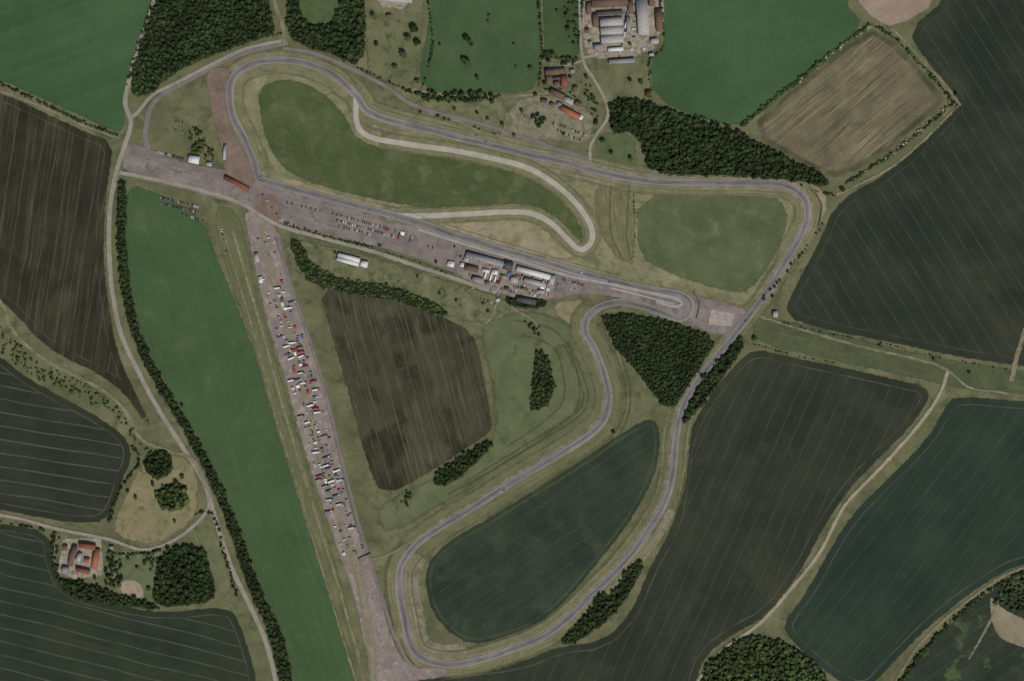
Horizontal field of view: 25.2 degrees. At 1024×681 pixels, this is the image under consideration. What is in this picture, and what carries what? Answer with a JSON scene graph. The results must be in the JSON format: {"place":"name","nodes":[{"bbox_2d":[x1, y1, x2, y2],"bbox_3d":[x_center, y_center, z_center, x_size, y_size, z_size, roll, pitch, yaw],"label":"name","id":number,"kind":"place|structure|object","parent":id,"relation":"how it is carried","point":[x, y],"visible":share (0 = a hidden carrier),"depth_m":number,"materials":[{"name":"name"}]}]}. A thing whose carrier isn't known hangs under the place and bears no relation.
{"place":"outdoors","nodes":[
{"label":"outdoors","id":0,"kind":"place"},
{"bbox_2d":[0,91,118,138],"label":"farm track","id":1,"kind":"structure","parent":0,"point":[58,113],"depth_m":3998.93,"materials":[{"name":"brown soil"}]},
{"bbox_2d":[0,358,130,522],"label":"crop field","id":2,"kind":"structure","parent":0,"point":[62,459],"depth_m":3999.96,"materials":[{"name":"green plant"}]},
{"bbox_2d":[0,94,148,421],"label":"crop field","id":3,"kind":"structure","parent":0,"point":[54,173],"depth_m":3999.98,"materials":[{"name":"plant"}]},
{"bbox_2d":[0,0,150,130],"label":"grass field","id":4,"kind":"structure","parent":0,"point":[75,56],"depth_m":3999.99,"materials":[{"name":"green plant"}]},
{"bbox_2d":[0,81,117,135],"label":"hedge","id":5,"kind":"object","parent":4,"relation":"on","point":[52,106],"visible":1,"depth_m":3997.52,"materials":[{"name":"green plant"}]},
{"bbox_2d":[0,299,209,550],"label":"farm track","id":6,"kind":"structure","parent":0,"point":[50,362],"depth_m":3998.96,"materials":[{"name":"beige soil"}]},
{"bbox_2d":[0,524,254,680],"bbox_3d":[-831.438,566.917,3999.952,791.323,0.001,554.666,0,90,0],"label":"crop field","id":7,"kind":"structure","parent":0,"point":[51,629],"depth_m":3999.95,"materials":[{"name":"green plant"}]},
{"bbox_2d":[120,580,143,598],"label":"bare field","id":8,"kind":"structure","parent":0,"point":[130,588],"depth_m":3999.62,"materials":[{"name":"beige soil"}]},
{"bbox_2d":[114,455,197,545],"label":"meadow","id":9,"kind":"structure","parent":0,"point":[144,518],"depth_m":3999.64,"materials":[{"name":"plant"}]},
{"bbox_2d":[132,39,281,118],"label":"perimeter road","id":10,"kind":"structure","parent":0,"point":[148,98],"depth_m":3999.06,"materials":[{"name":"grey asphalt"}]},
{"bbox_2d":[196,518,229,594],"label":"grass field","id":11,"kind":"structure","parent":0,"point":[206,532],"depth_m":3999.60,"materials":[{"name":"green plant"}]},
{"bbox_2d":[143,40,287,174],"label":"perimeter road","id":12,"kind":"structure","parent":0,"point":[154,101],"depth_m":3999.08,"materials":[{"name":"grey asphalt"}]},
{"bbox_2d":[207,67,255,183],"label":"brown apron","id":13,"kind":"object","parent":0,"point":[237,165],"visible":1,"depth_m":3999.12,"materials":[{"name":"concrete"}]},
{"bbox_2d":[125,186,354,680],"bbox_3d":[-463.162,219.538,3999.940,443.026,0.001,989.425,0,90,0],"label":"grass field","id":14,"kind":"structure","parent":0,"point":[194,332],"depth_m":3999.94,"materials":[{"name":"green plant"}]},
{"bbox_2d":[253,195,279,222],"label":"gravel yard","id":15,"kind":"structure","parent":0,"point":[262,206],"depth_m":3999.11,"materials":[{"name":"beige gravel"}]},
{"bbox_2d":[223,232,356,680],"bbox_3d":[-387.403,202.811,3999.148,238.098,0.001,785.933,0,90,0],"label":"farm track","id":16,"kind":"structure","parent":0,"point":[286,451],"depth_m":3999.15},
{"bbox_2d":[216,206,364,680],"bbox_3d":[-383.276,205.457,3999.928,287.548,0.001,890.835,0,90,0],"label":"grass field","id":17,"kind":"structure","parent":0,"point":[227,221],"depth_m":3999.93,"materials":[{"name":"green plant"}]},
{"bbox_2d":[227,50,360,170],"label":"grass verge","id":18,"kind":"object","parent":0,"point":[316,76],"depth_m":3999.48,"materials":[{"name":"green plant"}]},
{"bbox_2d":[231,230,365,680],"bbox_3d":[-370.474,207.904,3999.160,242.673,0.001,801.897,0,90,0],"label":"farm track","id":19,"kind":"structure","parent":0,"point":[291,433],"depth_m":3999.16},
{"bbox_2d":[119,171,500,293],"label":"lane","id":20,"kind":"structure","parent":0,"point":[279,225],"depth_m":3999.00,"materials":[{"name":"grey asphalt"}]},
{"bbox_2d":[299,0,340,25],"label":"clearing","id":21,"kind":"structure","parent":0,"point":[317,12],"depth_m":3999.59,"materials":[{"name":"green plant"}]},
{"bbox_2d":[276,236,409,662],"bbox_3d":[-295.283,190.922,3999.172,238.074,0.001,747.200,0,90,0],"label":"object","id":22,"kind":"structure","parent":0,"point":[405,657],"depth_m":3999.17,"materials":[{"name":"concrete"}]},
{"bbox_2d":[290,231,453,276],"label":"grass strip","id":23,"kind":"object","parent":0,"point":[381,257],"depth_m":3999.03,"materials":[{"name":"green plant"}]},
{"bbox_2d":[364,0,423,86],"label":"meadow","id":24,"kind":"structure","parent":0,"point":[388,35],"depth_m":3999.89,"materials":[{"name":"green plant"}]},
{"bbox_2d":[322,290,491,489],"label":"crop field","id":25,"kind":"structure","parent":0,"point":[414,380],"depth_m":3999.68,"materials":[{"name":"brown soil"}]},
{"bbox_2d":[259,80,582,238],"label":"grass infield","id":26,"kind":"object","parent":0,"point":[311,137],"depth_m":3999.76,"materials":[{"name":"green plant"}]},
{"bbox_2d":[122,143,746,333],"bbox_3d":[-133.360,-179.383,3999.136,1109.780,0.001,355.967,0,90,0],"label":"runway asphalt strip","id":27,"kind":"object","parent":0,"point":[137,159],"visible":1,"depth_m":3999.14,"materials":[{"name":"grey asphalt"}]},
{"bbox_2d":[708,309,734,326],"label":"concrete apron","id":28,"kind":"object","parent":27,"relation":"on","point":[721,318],"visible":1,"depth_m":3999.10,"materials":[{"name":"grey concrete"}]},
{"bbox_2d":[403,555,467,660],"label":"grass verge","id":29,"kind":"object","parent":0,"point":[413,587],"depth_m":3999.44,"materials":[{"name":"green plant"}]},
{"bbox_2d":[283,47,588,160],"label":"perimeter road","id":30,"kind":"structure","parent":0,"point":[423,108],"depth_m":3999.05,"materials":[{"name":"grey asphalt"}]},
{"bbox_2d":[417,99,499,132],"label":"grass","id":31,"kind":"structure","parent":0,"point":[466,110],"depth_m":3999.58,"materials":[{"name":"green plant"}]},
{"bbox_2d":[353,99,594,251],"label":"concrete track","id":32,"kind":"structure","parent":0,"point":[550,222],"depth_m":3998.64,"materials":[{"name":"beige concrete"}]},
{"bbox_2d":[419,0,540,92],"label":"grass field","id":33,"kind":"structure","parent":0,"point":[493,54],"depth_m":3999.92,"materials":[{"name":"green plant"}]},
{"bbox_2d":[465,251,504,267],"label":"roof","id":34,"kind":"structure","parent":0,"point":[489,260],"depth_m":3992.38,"materials":[{"name":"grey metal"}]},
{"bbox_2d":[380,131,600,257],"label":"grass verge","id":35,"kind":"object","parent":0,"point":[554,218],"depth_m":3998.66,"materials":[{"name":"green plant"}]},
{"bbox_2d":[0,0,1023,680],"bbox_3d":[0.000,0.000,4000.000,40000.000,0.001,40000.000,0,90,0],"label":"ground","id":36,"kind":"structure","parent":0,"point":[188,106],"depth_m":4000.00,"materials":[{"name":"green plant"}]},
{"bbox_2d":[0,327,150,454],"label":"woodland","id":37,"kind":"object","parent":36,"relation":"on","point":[64,381],"visible":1,"depth_m":3996.72,"materials":[{"name":"green plant"}]},
{"bbox_2d":[58,538,103,579],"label":"concrete yard","id":38,"kind":"structure","parent":36,"relation":"on","point":[64,559],"depth_m":3999.52,"materials":[{"name":"beige concrete"}]},
{"bbox_2d":[0,488,210,550],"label":"lane","id":39,"kind":"structure","parent":36,"relation":"on","point":[116,541],"depth_m":3998.94,"materials":[{"name":"grey asphalt"}]},
{"bbox_2d":[59,578,159,610],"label":"woodland","id":40,"kind":"object","parent":36,"relation":"on","point":[131,601],"visible":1,"depth_m":3994.01,"materials":[{"name":"green plant"}]},
{"bbox_2d":[104,557,122,588],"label":"woodland","id":41,"kind":"object","parent":36,"relation":"on","point":[111,561],"visible":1,"depth_m":3994.83,"materials":[{"name":"green plant"}]},
{"bbox_2d":[104,550,158,598],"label":"garden","id":42,"kind":"object","parent":36,"relation":"on","point":[144,576],"visible":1,"depth_m":3999.63,"materials":[{"name":"green plant"}]},
{"bbox_2d":[143,450,172,479],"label":"woodland","id":43,"kind":"object","parent":36,"relation":"on","point":[148,465],"visible":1,"depth_m":3994.15,"materials":[{"name":"green plant"}]},
{"bbox_2d":[154,480,189,510],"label":"woodland","id":44,"kind":"object","parent":36,"relation":"on","point":[168,498],"visible":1,"depth_m":3993.28,"materials":[{"name":"green plant"}]},
{"bbox_2d":[152,544,215,607],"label":"woodland","id":45,"kind":"object","parent":36,"relation":"on","point":[160,594],"visible":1,"depth_m":3993.03,"materials":[{"name":"green plant"}]},
{"bbox_2d":[107,0,277,680],"bbox_3d":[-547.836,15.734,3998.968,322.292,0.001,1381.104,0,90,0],"label":"lane","id":46,"kind":"structure","parent":36,"relation":"on","point":[146,386],"depth_m":3998.97,"materials":[{"name":"grey asphalt"}]},
{"bbox_2d":[189,127,213,160],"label":"woodland","id":47,"kind":"object","parent":36,"relation":"on","point":[203,142],"visible":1,"depth_m":3994.94,"materials":[{"name":"green plant"}]},
{"bbox_2d":[131,0,274,96],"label":"woodland","id":48,"kind":"object","parent":36,"relation":"on","point":[196,48],"visible":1,"depth_m":3993.29,"materials":[{"name":"green plant"}]},
{"bbox_2d":[115,178,292,680],"bbox_3d":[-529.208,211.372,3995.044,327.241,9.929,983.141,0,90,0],"label":"woodland","id":49,"kind":"object","parent":36,"relation":"on","point":[227,513],"visible":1,"depth_m":3995.40,"materials":[{"name":"green plant"}]},
{"bbox_2d":[285,0,366,64],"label":"woodland","id":50,"kind":"object","parent":36,"relation":"on","point":[344,37],"visible":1,"depth_m":3993.28,"materials":[{"name":"green plant"}]},
{"bbox_2d":[245,210,447,680],"bbox_3d":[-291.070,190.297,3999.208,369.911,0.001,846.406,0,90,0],"label":"paddock apron","id":51,"kind":"object","parent":36,"relation":"on","point":[391,664],"visible":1,"depth_m":3999.21,"materials":[{"name":"concrete"}]},
{"bbox_2d":[258,223,368,652],"bbox_3d":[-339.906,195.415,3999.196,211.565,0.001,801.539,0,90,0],"label":"worn strip","id":52,"kind":"object","parent":51,"relation":"on","point":[303,388],"visible":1,"depth_m":3999.20,"materials":[{"name":"grey asphalt"}]},
{"bbox_2d":[338,520,376,680],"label":"worn strip","id":53,"kind":"object","parent":51,"relation":"on","point":[366,611],"visible":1,"depth_m":3999.18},
{"bbox_2d":[291,238,447,315],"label":"woodland","id":54,"kind":"object","parent":36,"relation":"on","point":[394,299],"visible":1,"depth_m":3996.51,"materials":[{"name":"green plant"}]},
{"bbox_2d":[285,240,512,321],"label":"grass verge","id":55,"kind":"object","parent":36,"relation":"on","point":[423,285],"depth_m":3999.02,"materials":[{"name":"green plant"}]},
{"bbox_2d":[414,89,500,103],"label":"woodland","id":56,"kind":"object","parent":36,"relation":"on","point":[471,94],"visible":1,"depth_m":3994.18,"materials":[{"name":"green plant"}]},
{"bbox_2d":[434,440,489,485],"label":"woodland","id":57,"kind":"object","parent":36,"relation":"on","point":[463,467],"visible":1,"depth_m":3994.60,"materials":[{"name":"green plant"}]},
{"bbox_2d":[379,312,594,530],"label":"grass infield","id":58,"kind":"object","parent":36,"relation":"on","point":[510,349],"depth_m":3999.66,"materials":[{"name":"green plant"}]},
{"bbox_2d":[384,299,623,627],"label":"grass verge","id":59,"kind":"object","parent":36,"relation":"on","point":[533,479],"depth_m":3999.47,"materials":[{"name":"green plant"}]},
{"bbox_2d":[461,250,554,298],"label":"gravel yard","id":60,"kind":"structure","parent":36,"relation":"on","point":[502,284],"depth_m":3999.09,"materials":[{"name":"grey gravel"}]},
{"bbox_2d":[411,319,604,542],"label":"worn verge","id":61,"kind":"structure","parent":36,"relation":"on","point":[521,470],"depth_m":3998.67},
{"bbox_2d":[384,406,695,677],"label":"grass verge","id":62,"kind":"object","parent":36,"relation":"on","point":[504,642],"depth_m":3999.46,"materials":[{"name":"green plant"}]},
{"bbox_2d":[530,349,556,410],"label":"woodland","id":63,"kind":"object","parent":36,"relation":"on","point":[541,382],"visible":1,"depth_m":3995.59,"materials":[{"name":"green plant"}]},
{"bbox_2d":[417,228,682,307],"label":"pit lane","id":64,"kind":"structure","parent":36,"relation":"on","point":[560,273],"depth_m":3998.62,"materials":[{"name":"grey asphalt"}]},
{"bbox_2d":[403,332,729,660],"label":"worn verge","id":65,"kind":"structure","parent":36,"relation":"on","point":[566,612],"depth_m":3998.68,"materials":[{"name":"brown soil"}]},
{"bbox_2d":[554,300,585,324],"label":"dry grass","id":66,"kind":"structure","parent":36,"relation":"on","point":[565,310],"depth_m":3999.69,"materials":[{"name":"beige plant"}]},
{"bbox_2d":[562,559,643,644],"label":"woodland","id":67,"kind":"object","parent":36,"relation":"on","point":[610,602],"visible":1,"depth_m":3994.82,"materials":[{"name":"green plant"}]},
{"bbox_2d":[586,509,673,613],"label":"worn verge","id":68,"kind":"structure","parent":36,"relation":"on","point":[664,523],"depth_m":3998.72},
{"bbox_2d":[601,313,715,406],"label":"woodland","id":69,"kind":"object","parent":36,"relation":"on","point":[664,364],"visible":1,"depth_m":3995.47,"materials":[{"name":"green plant"}]},
{"bbox_2d":[637,195,786,291],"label":"grass infield","id":70,"kind":"object","parent":36,"relation":"on","point":[731,243],"depth_m":3999.75,"materials":[{"name":"green plant"}]},
{"bbox_2d":[682,337,743,423],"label":"woodland","id":71,"kind":"object","parent":36,"relation":"on","point":[715,376],"visible":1,"depth_m":3993.92,"materials":[{"name":"green plant"}]},
{"bbox_2d":[642,264,786,534],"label":"grass verge","id":72,"kind":"object","parent":36,"relation":"on","point":[745,331],"depth_m":3999.45,"materials":[{"name":"green plant"}]},
{"bbox_2d":[608,97,828,185],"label":"woodland","id":73,"kind":"object","parent":36,"relation":"on","point":[705,143],"visible":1,"depth_m":3993.20,"materials":[{"name":"green plant"}]},
{"bbox_2d":[701,636,827,680],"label":"woodland","id":74,"kind":"object","parent":36,"relation":"on","point":[753,660],"visible":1,"depth_m":3993.32,"materials":[{"name":"green plant"}]},
{"bbox_2d":[740,23,873,126],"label":"hedge","id":75,"kind":"object","parent":36,"relation":"on","point":[785,89],"visible":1,"depth_m":3997.28,"materials":[{"name":"green plant"}]},
{"bbox_2d":[845,25,955,183],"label":"hedge","id":76,"kind":"object","parent":36,"relation":"on","point":[861,173],"visible":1,"depth_m":3997.70,"materials":[{"name":"green plant"}]},
{"bbox_2d":[994,574,1023,611],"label":"woodland","id":77,"kind":"object","parent":36,"relation":"on","point":[1010,594],"visible":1,"depth_m":3995.08,"materials":[{"name":"green plant"}]},
{"bbox_2d":[226,56,810,667],"bbox_3d":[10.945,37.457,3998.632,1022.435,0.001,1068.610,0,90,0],"label":"race track","id":78,"kind":"structure","parent":0,"point":[586,436],"depth_m":3998.63,"materials":[{"name":"grey asphalt"}]},
{"bbox_2d":[241,58,796,305],"bbox_3d":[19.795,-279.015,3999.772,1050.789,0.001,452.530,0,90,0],"label":"grass verge","id":79,"kind":"object","parent":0,"point":[604,258],"depth_m":3999.77,"materials":[{"name":"green plant"}]},
{"bbox_2d":[281,178,398,208],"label":"dry grass","id":80,"kind":"structure","parent":79,"relation":"on","point":[295,182],"depth_m":3999.70,"materials":[{"name":"plant"}]},
{"bbox_2d":[435,219,572,258],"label":"dry grass","id":81,"kind":"structure","parent":79,"relation":"on","point":[529,236],"depth_m":3999.72,"materials":[{"name":"beige plant"}]},
{"bbox_2d":[426,420,659,642],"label":"crop field","id":82,"kind":"structure","parent":0,"point":[525,562],"depth_m":3999.65,"materials":[{"name":"green plant"}]},
{"bbox_2d":[503,95,593,142],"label":"gravel yard","id":83,"kind":"structure","parent":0,"point":[529,106],"depth_m":3999.53,"materials":[{"name":"beige gravel"}]},
{"bbox_2d":[543,0,579,59],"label":"grass field","id":84,"kind":"structure","parent":0,"point":[558,42],"depth_m":3999.90,"materials":[{"name":"green plant"}]},
{"bbox_2d":[544,62,581,99],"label":"garden","id":85,"kind":"object","parent":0,"point":[576,78],"visible":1,"depth_m":3999.56,"materials":[{"name":"green plant"}]},
{"bbox_2d":[341,70,820,267],"bbox_3d":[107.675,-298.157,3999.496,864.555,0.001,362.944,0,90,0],"label":"grass verge","id":86,"kind":"object","parent":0,"point":[369,100],"depth_m":3999.50,"materials":[{"name":"green plant"}]},
{"bbox_2d":[578,0,609,173],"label":"lane","id":87,"kind":"structure","parent":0,"point":[598,87],"depth_m":3998.91,"materials":[{"name":"grey asphalt"}]},
{"bbox_2d":[595,186,634,261],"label":"rough grass","id":88,"kind":"structure","parent":0,"point":[618,210],"depth_m":3999.74,"materials":[{"name":"green plant"}]},
{"bbox_2d":[596,132,635,164],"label":"garden","id":89,"kind":"object","parent":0,"point":[621,145],"visible":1,"depth_m":3999.57,"materials":[{"name":"green plant"}]},
{"bbox_2d":[581,0,663,58],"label":"concrete yard","id":90,"kind":"structure","parent":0,"point":[639,43],"depth_m":3999.54,"materials":[{"name":"beige concrete"}]},
{"bbox_2d":[592,0,627,7],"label":"farm barn","id":91,"kind":"structure","parent":90,"relation":"on","point":[605,3],"depth_m":3991.73,"materials":[{"name":"brick"}]},
{"bbox_2d":[600,17,623,43],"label":"cattle barn","id":92,"kind":"structure","parent":90,"relation":"on","point":[612,29],"depth_m":3991.12,"materials":[{"name":"grey metal"}]},
{"bbox_2d":[636,0,648,35],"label":"grain store","id":93,"kind":"structure","parent":90,"relation":"on","point":[642,17],"depth_m":3990.55,"materials":[{"name":"white metal"}]},
{"bbox_2d":[527,158,803,298],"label":"worn verge","id":94,"kind":"structure","parent":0,"point":[706,187],"depth_m":3998.70,"materials":[{"name":"plant"}]},
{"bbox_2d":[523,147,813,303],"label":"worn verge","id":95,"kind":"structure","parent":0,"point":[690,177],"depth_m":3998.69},
{"bbox_2d":[418,351,927,680],"bbox_3d":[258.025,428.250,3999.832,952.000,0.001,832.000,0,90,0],"label":"crop field","id":96,"kind":"structure","parent":0,"point":[785,453],"depth_m":3999.83,"materials":[{"name":"green plant"}]},
{"bbox_2d":[651,0,858,123],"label":"grass field","id":97,"kind":"structure","parent":0,"point":[731,61],"depth_m":3999.88,"materials":[{"name":"green plant"}]},
{"bbox_2d":[696,371,949,680],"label":"farm track","id":98,"kind":"structure","parent":0,"point":[839,514],"depth_m":3998.81,"materials":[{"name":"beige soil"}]},
{"bbox_2d":[757,30,943,176],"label":"stubble field","id":99,"kind":"structure","parent":0,"point":[860,101],"depth_m":3999.86,"materials":[{"name":"beige plant"}]},
{"bbox_2d":[753,320,1023,396],"bbox_3d":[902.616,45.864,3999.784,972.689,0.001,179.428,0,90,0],"label":"grass field","id":100,"kind":"structure","parent":0,"point":[778,335],"depth_m":3999.78,"materials":[{"name":"green plant"}]},
{"bbox_2d":[760,316,1023,396],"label":"farm track","id":101,"kind":"structure","parent":0,"point":[905,356],"depth_m":3998.79,"materials":[{"name":"brown soil"}]},
{"bbox_2d":[858,0,931,25],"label":"bare field","id":102,"kind":"structure","parent":0,"point":[889,12],"depth_m":3999.87,"materials":[{"name":"brown soil"}]},
{"bbox_2d":[836,27,960,195],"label":"farm track","id":103,"kind":"structure","parent":0,"point":[919,143],"depth_m":3998.76,"materials":[{"name":"brown soil"}]},
{"bbox_2d":[785,398,1023,680],"bbox_3d":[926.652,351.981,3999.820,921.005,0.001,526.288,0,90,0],"label":"crop field","id":104,"kind":"structure","parent":0,"point":[931,532],"depth_m":3999.82,"materials":[{"name":"green plant"}]},
{"bbox_2d":[787,0,1023,365],"bbox_3d":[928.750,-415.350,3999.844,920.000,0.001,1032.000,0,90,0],"label":"crop field","id":105,"kind":"structure","parent":0,"point":[921,246],"depth_m":3999.84,"materials":[{"name":"green plant"}]},
{"bbox_2d":[895,567,1023,680],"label":"farm track","id":106,"kind":"structure","parent":0,"point":[945,618],"depth_m":3998.78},
{"bbox_2d":[902,577,1023,680],"bbox_3d":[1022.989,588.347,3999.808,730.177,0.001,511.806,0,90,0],"label":"crop field","id":107,"kind":"structure","parent":0,"point":[994,656],"depth_m":3999.81,"materials":[{"name":"green plant"}]},
{"bbox_2d":[898,571,1023,680],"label":"hedge","id":108,"kind":"object","parent":107,"relation":"on","point":[946,626],"visible":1,"depth_m":3997.03,"materials":[{"name":"green plant"}]},
{"bbox_2d":[990,598,1023,646],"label":"bare field","id":109,"kind":"structure","parent":0,"point":[1008,626],"depth_m":3999.80,"materials":[{"name":"beige soil"}]},
{"bbox_2d":[1009,328,1023,381],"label":"farm track","id":110,"kind":"structure","parent":0,"point":[1015,361],"depth_m":3998.75,"materials":[{"name":"beige soil"}]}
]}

